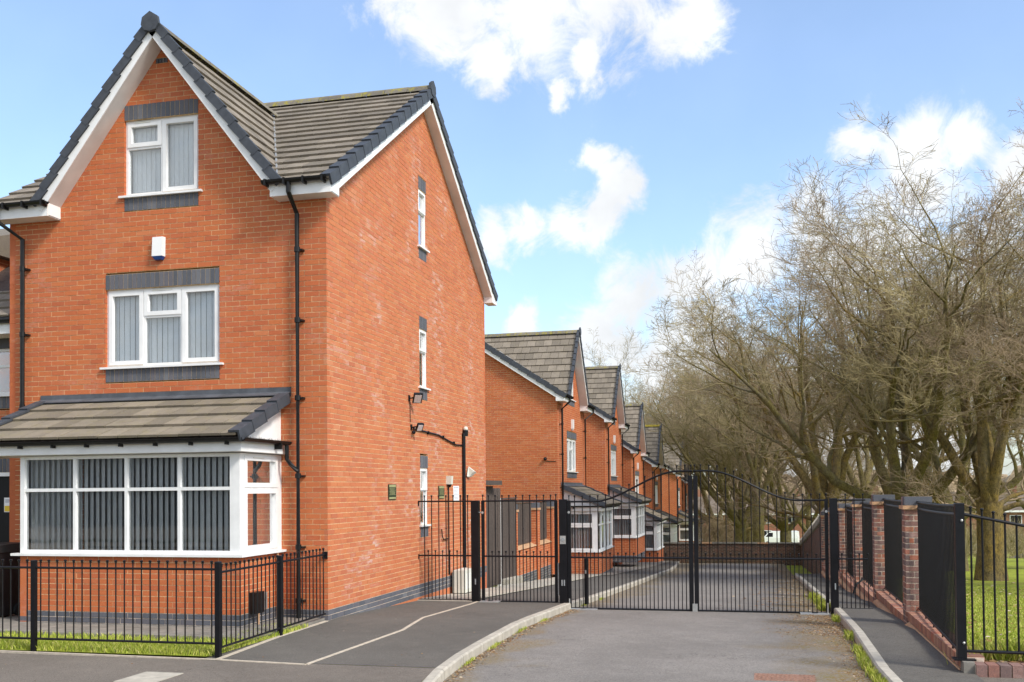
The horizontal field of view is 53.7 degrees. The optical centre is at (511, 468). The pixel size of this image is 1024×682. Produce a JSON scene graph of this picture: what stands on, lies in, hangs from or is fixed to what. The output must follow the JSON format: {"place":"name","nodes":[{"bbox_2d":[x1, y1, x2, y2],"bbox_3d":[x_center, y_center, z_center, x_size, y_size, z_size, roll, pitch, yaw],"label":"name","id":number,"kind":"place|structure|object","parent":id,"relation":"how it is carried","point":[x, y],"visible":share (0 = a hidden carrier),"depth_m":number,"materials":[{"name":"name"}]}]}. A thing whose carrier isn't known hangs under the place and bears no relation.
{"place":"outdoors","nodes":[
{"label":"outdoors","id":0,"kind":"place"},
{"bbox_2d":[0,630,255,655],"bbox_3d":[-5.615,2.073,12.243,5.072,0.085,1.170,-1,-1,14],"label":"grass","id":1,"kind":"structure","parent":0,"point":[110,647],"depth_m":11.75,"materials":[{"name":"plant"}]},
{"bbox_2d":[170,622,307,654],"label":"grass","id":2,"kind":"structure","parent":1,"relation":"on","point":[285,631],"depth_m":12.19,"materials":[{"name":"plant"}]},
{"bbox_2d":[0,614,324,646],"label":"patio","id":3,"kind":"structure","parent":0,"point":[120,629],"depth_m":13.12,"materials":[{"name":"concrete"}]},
{"bbox_2d":[0,542,19,616],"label":"wheelie bin","id":4,"kind":"object","parent":3,"relation":"on","point":[7,549],"visible":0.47,"depth_m":14.61,"materials":[{"name":"plastic"}]},
{"bbox_2d":[0,653,434,681],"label":"street pavement","id":5,"kind":"structure","parent":0,"point":[39,668],"depth_m":10.30,"materials":[{"name":"asphalt"}]},
{"bbox_2d":[113,672,182,681],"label":"concrete patch","id":6,"kind":"object","parent":5,"relation":"on","point":[150,676],"visible":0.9,"depth_m":9.93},
{"bbox_2d":[201,561,676,667],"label":"footpath","id":7,"kind":"structure","parent":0,"point":[436,640],"depth_m":12.99,"materials":[{"name":"asphalt"}]},
{"bbox_2d":[0,650,305,664],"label":"edging strip","id":8,"kind":"object","parent":7,"relation":"on","point":[54,653],"visible":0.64,"depth_m":11.26,"materials":[{"name":"concrete"}]},
{"bbox_2d":[0,559,221,657],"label":"railing","id":9,"kind":"object","parent":8,"relation":"on","point":[34,567],"visible":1,"depth_m":11.42,"materials":[{"name":"metal"}]},
{"bbox_2d":[216,621,327,658],"bbox_3d":[-2.911,2.123,12.559,0.100,0.050,3.206,-1,-1,11],"label":"edging strip","id":10,"kind":"object","parent":7,"relation":"on","point":[243,649],"visible":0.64,"depth_m":12.12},
{"bbox_2d":[222,548,327,647],"bbox_3d":[-2.930,1.623,12.676,0.071,1.076,3.100,-1,-1,12],"label":"railing","id":11,"kind":"object","parent":10,"relation":"on","point":[280,600],"visible":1,"depth_m":12.69,"materials":[{"name":"metal"}]},
{"bbox_2d":[305,601,478,664],"bbox_3d":[-1.300,2.209,14.085,0.204,0.177,7.174,-1,-1,13],"label":"edging strip","id":12,"kind":"object","parent":7,"relation":"on","point":[404,628],"visible":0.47,"depth_m":12.56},
{"bbox_2d":[418,600,471,601],"bbox_3d":[-1.165,2.414,17.810,1.000,0.185,0.140,-1,-1,14],"label":"fence footing","id":13,"kind":"object","parent":7,"relation":"on","point":[445,600],"visible":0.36,"depth_m":17.74,"materials":[{"name":"concrete"}]},
{"bbox_2d":[418,495,470,599],"bbox_3d":[-1.179,1.405,17.833,0.990,1.860,0.040,-1,-1,14],"label":"railing","id":14,"kind":"object","parent":13,"relation":"on","point":[446,555],"visible":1,"depth_m":17.82,"materials":[{"name":"metal"}]},
{"bbox_2d":[471,500,480,601],"bbox_3d":[-0.635,1.483,17.696,0.140,1.832,0.145,-1,-1,14],"label":"gate post","id":15,"kind":"object","parent":7,"relation":"on","point":[475,558],"visible":0.88,"depth_m":17.64,"materials":[{"name":"metal"}]},
{"bbox_2d":[479,494,559,602],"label":"pedestrian gate","id":16,"kind":"structure","parent":15,"relation":"attached to","point":[557,584],"depth_m":17.50,"materials":[{"name":"metal"}]},
{"bbox_2d":[559,499,567,602],"bbox_3d":[0.884,1.491,17.317,0.140,1.912,0.154,-1,-1,14],"label":"gate post","id":17,"kind":"object","parent":7,"relation":"on","point":[563,563],"visible":0.95,"depth_m":17.26,"materials":[{"name":"metal"}]},
{"bbox_2d":[567,464,693,610],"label":"drive gate","id":18,"kind":"structure","parent":17,"relation":"attached to","point":[690,557],"depth_m":17.02,"materials":[{"name":"metal"}]},
{"bbox_2d":[0,551,1018,669],"bbox_3d":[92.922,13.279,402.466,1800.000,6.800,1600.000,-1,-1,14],"label":"ground","id":19,"kind":"structure","parent":0,"point":[798,568],"depth_m":12.82,"materials":[{"name":"concrete"}]},
{"bbox_2d":[0,266,9,541],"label":"brick house","id":20,"kind":"structure","parent":19,"relation":"on","point":[4,380],"depth_m":16.13,"materials":[{"name":"orange brick"}]},
{"bbox_2d":[0,476,9,541],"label":"front door","id":21,"kind":"structure","parent":20,"relation":"in","point":[4,480],"depth_m":16.13,"materials":[{"name":"black paint"}]},
{"bbox_2d":[0,229,9,271],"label":"brick house","id":22,"kind":"structure","parent":19,"relation":"on","point":[4,248],"depth_m":17.62,"materials":[{"name":"orange brick"}]},
{"bbox_2d":[0,11,497,626],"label":"brick house","id":23,"kind":"structure","parent":19,"relation":"on","point":[268,345],"depth_m":14.97,"materials":[{"name":"orange brick"}]},
{"bbox_2d":[25,453,243,553],"bbox_3d":[-5.165,0.487,13.688,3.350,1.330,0.147,-1,-1,14],"label":"bay window","id":24,"kind":"structure","parent":23,"relation":"in","point":[236,459],"depth_m":13.65,"materials":[{"name":"white plastic"}]},
{"bbox_2d":[152,236,165,260],"bbox_3d":[-5.202,-3.230,14.881,0.190,0.335,0.081,-1,-1,14],"label":"alarm box","id":25,"kind":"object","parent":23,"relation":"attached to","point":[158,248],"visible":1,"depth_m":14.86,"materials":[{"name":"white plastic"}]},
{"bbox_2d":[250,591,266,623],"bbox_3d":[-3.398,1.869,13.560,0.095,0.430,0.360,-1,-1,14],"label":"meter box","id":26,"kind":"object","parent":23,"relation":"attached to","point":[255,602],"visible":0.71,"depth_m":13.47,"materials":[{"name":"black plastic"}]},
{"bbox_2d":[243,453,281,553],"bbox_3d":[-3.427,0.475,13.852,0.087,1.330,1.100,-1,-1,14],"label":"bay side window","id":27,"kind":"structure","parent":23,"relation":"in","point":[262,515],"depth_m":13.86,"materials":[{"name":"white plastic"}]},
{"bbox_2d":[388,484,395,499],"bbox_3d":[-1.974,0.394,16.684,0.014,0.250,0.350,-1,-1,14],"label":"plaque","id":28,"kind":"object","parent":23,"relation":"attached to","point":[391,491],"visible":1,"depth_m":16.64,"materials":[{"name":"gold metal"}]},
{"bbox_2d":[408,392,422,402],"bbox_3d":[-1.679,-1.219,17.555,0.245,0.178,0.199,0,-1,-16],"label":"floodlight","id":29,"kind":"object","parent":23,"relation":"attached to","point":[417,397],"visible":1,"depth_m":17.53,"materials":[{"name":"black paint"}]},
{"bbox_2d":[410,423,423,433],"bbox_3d":[-1.662,-0.690,17.643,0.218,0.202,0.174,0,-1,-26],"label":"floodlight","id":30,"kind":"object","parent":23,"relation":"attached to","point":[418,426],"visible":1,"depth_m":17.63,"materials":[{"name":"black paint"}]},
{"bbox_2d":[410,410,466,567],"bbox_3d":[-1.351,0.435,19.104,0.075,3.200,3.221,-1,-1,14],"label":"conduit","id":31,"kind":"object","parent":23,"relation":"attached to","point":[463,444],"visible":0.87,"depth_m":20.60,"materials":[{"name":"metal"}]},
{"bbox_2d":[441,476,452,574],"bbox_3d":[-1.254,1.106,19.412,0.120,1.910,0.521,-1,-1,14],"label":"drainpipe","id":32,"kind":"object","parent":23,"relation":"attached to","point":[449,481],"visible":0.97,"depth_m":19.59,"materials":[{"name":"black paint"}]},
{"bbox_2d":[453,486,458,499],"bbox_3d":[-1.113,0.507,20.193,0.008,0.300,0.380,-1,-1,14],"label":"notice","id":33,"kind":"object","parent":23,"relation":"attached to","point":[456,492],"visible":1,"depth_m":20.20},
{"bbox_2d":[452,568,470,593],"bbox_3d":[-0.972,2.258,20.063,0.304,0.510,0.700,-1,-1,14],"label":"condenser unit","id":34,"kind":"object","parent":23,"relation":"attached to","point":[462,580],"visible":0.53,"depth_m":19.73,"materials":[{"name":"white metal"}]},
{"bbox_2d":[486,480,501,587],"bbox_3d":[-0.473,1.531,23.406,0.300,2.480,1.984,-1,-1,14],"label":"door","id":35,"kind":"structure","parent":19,"relation":"on","point":[491,491],"depth_m":23.82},
{"bbox_2d":[497,497,522,585],"bbox_3d":[0.009,2.015,26.139,0.289,2.520,3.181,-1,-1,8],"label":"fence","id":36,"kind":"object","parent":19,"relation":"on","point":[506,535],"visible":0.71,"depth_m":26.13,"materials":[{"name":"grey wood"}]},
{"bbox_2d":[516,501,554,581],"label":"garden wall","id":37,"kind":"structure","parent":19,"relation":"on","point":[533,525],"depth_m":30.64,"materials":[{"name":"brick"}]},
{"bbox_2d":[422,561,678,681],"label":"kerb","id":38,"kind":"structure","parent":19,"relation":"on","point":[443,671],"depth_m":13.00,"materials":[{"name":"concrete"}]},
{"bbox_2d":[485,327,622,576],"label":"brick house","id":39,"kind":"structure","parent":19,"relation":"on","point":[536,395],"depth_m":33.72,"materials":[{"name":"orange brick"}]},
{"bbox_2d":[571,511,594,550],"bbox_3d":[2.235,2.105,33.770,1.100,1.330,0.177,-1,-1,14],"label":"bay side window","id":40,"kind":"structure","parent":39,"relation":"in","point":[578,524],"depth_m":33.74,"materials":[{"name":"white plastic"}]},
{"bbox_2d":[595,509,611,550],"bbox_3d":[3.199,2.127,35.185,0.097,1.330,3.350,-1,-1,14],"label":"bay window","id":41,"kind":"structure","parent":39,"relation":"in","point":[601,514],"depth_m":34.84,"materials":[{"name":"white plastic"}]},
{"bbox_2d":[584,364,651,565],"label":"brick house","id":42,"kind":"structure","parent":19,"relation":"on","point":[605,421],"depth_m":44.16,"materials":[{"name":"orange brick"}]},
{"bbox_2d":[612,506,633,536],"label":"bay side window","id":43,"kind":"structure","parent":42,"relation":"in","point":[617,517],"depth_m":43.94,"materials":[{"name":"white plastic"}]},
{"bbox_2d":[633,505,643,536],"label":"bay window","id":44,"kind":"structure","parent":42,"relation":"in","point":[640,508],"depth_m":45.11,"materials":[{"name":"white plastic"}]},
{"bbox_2d":[621,402,668,561],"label":"brick house","id":45,"kind":"structure","parent":19,"relation":"on","point":[634,445],"depth_m":52.97,"materials":[{"name":"orange brick"}]},
{"bbox_2d":[646,524,654,549],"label":"bay side window","id":46,"kind":"structure","parent":45,"relation":"in","point":[649,532],"depth_m":52.12,"materials":[{"name":"white plastic"}]},
{"bbox_2d":[655,523,662,549],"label":"bay window","id":47,"kind":"structure","parent":45,"relation":"in","point":[657,526],"depth_m":52.77,"materials":[{"name":"white plastic"}]},
{"bbox_2d":[583,326,737,476],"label":"bare tree","id":48,"kind":"object","parent":19,"relation":"on","point":[628,380],"visible":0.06,"depth_m":103.28,"materials":[{"name":"brown plant"}]},
{"bbox_2d":[643,423,682,541],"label":"brick house","id":49,"kind":"structure","parent":19,"relation":"on","point":[654,462],"depth_m":63.08,"materials":[{"name":"orange brick"}]},
{"bbox_2d":[663,526,671,541],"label":"bay side window","id":50,"kind":"structure","parent":49,"relation":"in","point":[666,533],"depth_m":62.09,"materials":[{"name":"white plastic"}]},
{"bbox_2d":[672,526,676,541],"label":"bay window","id":51,"kind":"structure","parent":49,"relation":"in","point":[674,528],"depth_m":62.79,"materials":[{"name":"white plastic"}]},
{"bbox_2d":[661,441,699,541],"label":"brick house","id":52,"kind":"structure","parent":19,"relation":"on","point":[673,503],"depth_m":78.33,"materials":[{"name":"red brick"}]},
{"bbox_2d":[679,523,688,539],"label":"bay side window","id":53,"kind":"structure","parent":52,"relation":"in","point":[682,528],"depth_m":78.47,"materials":[{"name":"white plastic"}]},
{"bbox_2d":[630,344,750,487],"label":"bare tree","id":54,"kind":"object","parent":19,"relation":"on","point":[674,393],"visible":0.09,"depth_m":93.28,"materials":[{"name":"brown plant"}]},
{"bbox_2d":[681,452,703,541],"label":"brick house","id":55,"kind":"structure","parent":19,"relation":"on","point":[687,466],"depth_m":86.50,"materials":[{"name":"red brick"}]},
{"bbox_2d":[624,346,808,540],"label":"bare tree","id":56,"kind":"object","parent":19,"relation":"on","point":[703,492],"visible":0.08,"depth_m":91.02,"materials":[{"name":"brown plant"}]},
{"bbox_2d":[684,510,750,541],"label":"scrub","id":57,"kind":"object","parent":19,"relation":"on","point":[730,534],"visible":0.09,"depth_m":84.96,"materials":[{"name":"plant"}]},
{"bbox_2d":[647,542,800,564],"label":"boundary wall","id":58,"kind":"structure","parent":19,"relation":"on","point":[739,547],"depth_m":54.77,"materials":[{"name":"brick"}]},
{"bbox_2d":[622,317,829,541],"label":"bare tree","id":59,"kind":"object","parent":19,"relation":"on","point":[727,463],"visible":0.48,"depth_m":65.19,"materials":[{"name":"brown plant"}]},
{"bbox_2d":[649,270,820,543],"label":"bare tree","id":60,"kind":"object","parent":19,"relation":"on","point":[755,520],"visible":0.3,"depth_m":57.55,"materials":[{"name":"brown plant"}]},
{"bbox_2d":[631,346,868,541],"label":"bare tree","id":61,"kind":"object","parent":19,"relation":"on","point":[748,533],"visible":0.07,"depth_m":86.06,"materials":[{"name":"brown plant"}]},
{"bbox_2d":[680,356,825,530],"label":"bare tree","id":62,"kind":"object","parent":19,"relation":"on","point":[724,521],"visible":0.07,"depth_m":83.20,"materials":[{"name":"brown plant"}]},
{"bbox_2d":[638,340,880,543],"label":"bare tree","id":63,"kind":"object","parent":19,"relation":"on","point":[781,525],"visible":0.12,"depth_m":63.58,"materials":[{"name":"brown plant"}]},
{"bbox_2d":[693,490,854,538],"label":"brick building","id":64,"kind":"structure","parent":19,"relation":"on","point":[790,520],"depth_m":158.20,"materials":[{"name":"red brick"}]},
{"bbox_2d":[764,531,799,541],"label":"parked van","id":65,"kind":"object","parent":19,"relation":"on","point":[772,536],"visible":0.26,"depth_m":147.31,"materials":[{"name":"white paint"}]},
{"bbox_2d":[799,509,823,573],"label":"boundary wall","id":66,"kind":"structure","parent":19,"relation":"on","point":[815,538],"depth_m":41.04,"materials":[{"name":"brick"}]},
{"bbox_2d":[829,498,838,613],"bbox_3d":[5.177,1.480,16.264,0.128,1.992,0.139,-1,-1,14],"label":"gate post","id":67,"kind":"object","parent":19,"relation":"on","point":[834,575],"visible":0.88,"depth_m":16.21,"materials":[{"name":"metal"}]},
{"bbox_2d":[693,464,829,612],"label":"drive gate","id":68,"kind":"structure","parent":67,"relation":"attached to","point":[696,546],"depth_m":16.55,"materials":[{"name":"metal"}]},
{"bbox_2d":[837,493,872,609],"bbox_3d":[5.502,1.336,16.254,0.520,1.861,0.155,-1,-1,14],"label":"railing","id":69,"kind":"object","parent":67,"relation":"attached to","point":[854,558],"visible":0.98,"depth_m":16.19,"materials":[{"name":"metal"}]},
{"bbox_2d":[795,573,902,681],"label":"kerb","id":70,"kind":"structure","parent":19,"relation":"on","point":[861,638],"depth_m":11.86,"materials":[{"name":"concrete"}]},
{"bbox_2d":[692,465,1023,494],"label":"wood","id":71,"kind":"object","parent":19,"relation":"on","point":[1005,476],"depth_m":267.08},
{"bbox_2d":[820,495,984,669],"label":"boundary wall","id":72,"kind":"structure","parent":19,"relation":"on","point":[909,613],"depth_m":15.88,"materials":[{"name":"brick"}]},
{"bbox_2d":[846,505,852,578],"bbox_3d":[7.811,1.714,23.162,0.033,1.694,3.610,-1,-1,14],"label":"railing","id":73,"kind":"object","parent":72,"relation":"on","point":[849,524],"visible":0.43,"depth_m":24.07,"materials":[{"name":"metal"}]},
{"bbox_2d":[861,502,872,586],"bbox_3d":[6.873,1.477,19.355,0.033,1.649,3.560,-1,-1,14],"label":"railing","id":74,"kind":"object","parent":72,"relation":"on","point":[867,513],"visible":0.48,"depth_m":19.95,"materials":[{"name":"metal"}]},
{"bbox_2d":[883,498,902,603],"bbox_3d":[5.947,1.274,15.595,0.033,1.589,3.510,-1,-1,14],"label":"railing","id":75,"kind":"object","parent":72,"relation":"on","point":[893,558],"visible":0.62,"depth_m":16.09,"materials":[{"name":"metal"}]},
{"bbox_2d":[916,501,955,648],"bbox_3d":[4.937,1.144,11.803,0.033,1.504,3.663,-1,-1,16],"label":"railing","id":76,"kind":"object","parent":72,"relation":"on","point":[935,539],"visible":0.91,"depth_m":11.56,"materials":[{"name":"metal"}]},
{"bbox_2d":[934,486,1023,550],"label":"brick building","id":77,"kind":"structure","parent":19,"relation":"on","point":[1009,516],"depth_m":135.15,"materials":[{"name":"red brick"}]},
{"bbox_2d":[421,574,599,599],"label":"side yard","id":78,"kind":"structure","parent":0,"point":[519,586],"depth_m":22.22,"materials":[{"name":"concrete"}]},
{"bbox_2d":[0,0,1023,478],"label":"sky","id":79,"kind":"structure","parent":0,"point":[597,145],"materials":[{"name":"blue"}]},
{"bbox_2d":[552,561,668,574],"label":"house forecourt","id":80,"kind":"structure","parent":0,"point":[626,567],"depth_m":44.35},
{"bbox_2d":[443,563,873,681],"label":"driveway","id":81,"kind":"structure","parent":0,"point":[598,645],"depth_m":12.53,"materials":[{"name":"asphalt"}]},
{"bbox_2d":[444,609,579,681],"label":"leaf litter","id":82,"kind":"object","parent":81,"relation":"on","point":[532,626],"visible":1,"depth_m":12.56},
{"bbox_2d":[459,597,604,669],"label":"weeds","id":83,"kind":"object","parent":81,"relation":"on","point":[498,643],"visible":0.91,"depth_m":12.43,"materials":[{"name":"green plant"}]},
{"bbox_2d":[584,558,588,603],"bbox_3d":[1.336,2.030,18.160,0.078,0.822,0.081,-1,-1,14],"label":"bollard","id":84,"kind":"object","parent":81,"relation":"on","point":[586,584],"visible":0.91,"depth_m":18.13,"materials":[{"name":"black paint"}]},
{"bbox_2d":[716,567,824,611],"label":"leaf litter","id":85,"kind":"object","parent":81,"relation":"on","point":[780,588],"visible":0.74,"depth_m":24.80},
{"bbox_2d":[754,673,816,681],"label":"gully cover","id":86,"kind":"object","parent":81,"relation":"on","point":[784,677],"visible":1,"depth_m":10.14,"materials":[{"name":"metal"}]},
{"bbox_2d":[800,612,830,614],"bbox_3d":[4.865,2.328,16.242,0.460,0.020,0.330,-1,-1,14],"label":"floor plate","id":87,"kind":"object","parent":81,"relation":"on","point":[809,613],"visible":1,"depth_m":16.17,"materials":[{"name":"metal"}]},
{"bbox_2d":[762,613,870,681],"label":"leaf litter","id":88,"kind":"object","parent":81,"relation":"on","point":[831,624],"visible":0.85,"depth_m":13.87,"materials":[{"name":"plant"}]},
{"bbox_2d":[804,591,830,610],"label":"weeds","id":89,"kind":"object","parent":81,"relation":"on","point":[819,601],"visible":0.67,"depth_m":18.44,"materials":[{"name":"green plant"}]},
{"bbox_2d":[831,614,887,681],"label":"weeds","id":90,"kind":"object","parent":81,"relation":"on","point":[864,659],"visible":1,"depth_m":10.86,"materials":[{"name":"green plant"}]},
{"bbox_2d":[798,573,983,681],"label":"side path","id":91,"kind":"structure","parent":0,"point":[907,654],"depth_m":11.54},
{"bbox_2d":[900,558,1023,645],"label":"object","id":92,"kind":"structure","parent":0,"point":[1011,565],"depth_m":25.61,"materials":[{"name":"plant"}]},
{"bbox_2d":[648,202,955,521],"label":"bare tree","id":93,"kind":"object","parent":92,"relation":"on","point":[818,484],"visible":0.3,"depth_m":43.57,"materials":[{"name":"brown plant"}]},
{"bbox_2d":[728,386,915,533],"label":"bare tree","id":94,"kind":"object","parent":92,"relation":"on","point":[808,522],"visible":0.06,"depth_m":77.65,"materials":[{"name":"brown plant"}]},
{"bbox_2d":[623,100,1023,577],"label":"bare tree","id":95,"kind":"object","parent":92,"relation":"on","point":[897,397],"visible":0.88,"depth_m":29.84,"materials":[{"name":"brown plant"}]},
{"bbox_2d":[768,266,970,494],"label":"bare tree","id":96,"kind":"object","parent":92,"relation":"on","point":[849,471],"visible":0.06,"depth_m":51.75,"materials":[{"name":"brown plant"}]},
{"bbox_2d":[748,97,1023,580],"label":"bare tree","id":97,"kind":"object","parent":92,"relation":"on","point":[987,459],"visible":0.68,"depth_m":29.14,"materials":[{"name":"brown plant"}]},
{"bbox_2d":[787,335,1022,529],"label":"bare tree","id":98,"kind":"object","parent":92,"relation":"on","point":[911,467],"visible":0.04,"depth_m":62.77,"materials":[{"name":"brown plant"}]},
{"bbox_2d":[796,509,1023,557],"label":"scrub","id":99,"kind":"object","parent":92,"relation":"on","point":[1010,539],"visible":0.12,"depth_m":72.41,"materials":[{"name":"plant"}]},
{"bbox_2d":[822,167,1023,570],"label":"bare tree","id":100,"kind":"object","parent":92,"relation":"on","point":[961,441],"visible":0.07,"depth_m":39.20,"materials":[{"name":"brown plant"}]},
{"bbox_2d":[901,198,1023,436],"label":"bare tree","id":101,"kind":"object","parent":92,"relation":"on","point":[988,285],"visible":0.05,"depth_m":42.01,"materials":[{"name":"brown plant"}]},
{"bbox_2d":[911,301,1023,449],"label":"bare tree","id":102,"kind":"object","parent":92,"relation":"on","point":[1009,371],"visible":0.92,"depth_m":24.91,"materials":[{"name":"brown plant"}]},
{"bbox_2d":[913,289,1023,508],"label":"bare tree","id":103,"kind":"object","parent":92,"relation":"on","point":[1021,453],"visible":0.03,"depth_m":54.06,"materials":[{"name":"brown plant"}]},
{"bbox_2d":[944,638,1023,663],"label":"grass","id":104,"kind":"structure","parent":92,"relation":"on","point":[1012,646],"depth_m":10.10,"materials":[{"name":"plant"}]},
{"bbox_2d":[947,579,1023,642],"bbox_3d":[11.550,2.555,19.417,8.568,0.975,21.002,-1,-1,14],"label":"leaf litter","id":105,"kind":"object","parent":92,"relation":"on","point":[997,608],"visible":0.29,"depth_m":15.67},
{"bbox_2d":[961,661,1023,677],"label":"boundary wall","id":106,"kind":"structure","parent":92,"relation":"on","point":[999,669],"depth_m":9.72,"materials":[{"name":"brick"}]},
{"bbox_2d":[951,503,976,660],"bbox_3d":[4.442,1.115,9.979,0.200,1.542,0.160,-1,-1,14],"label":"railing post","id":107,"kind":"object","parent":106,"relation":"on","point":[960,584],"visible":1,"depth_m":9.95,"materials":[{"name":"metal"}]},
{"bbox_2d":[964,506,1023,654],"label":"railing","id":108,"kind":"object","parent":107,"relation":"attached to","point":[970,515],"visible":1,"depth_m":9.90,"materials":[{"name":"metal"}]},
{"bbox_2d":[901,585,1023,646],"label":"grass","id":109,"kind":"structure","parent":0,"point":[979,606],"depth_m":14.86,"materials":[{"name":"plant"}]},
{"bbox_2d":[980,677,1023,681],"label":"sidewalk","id":110,"kind":"structure","parent":0,"point":[988,679],"depth_m":9.60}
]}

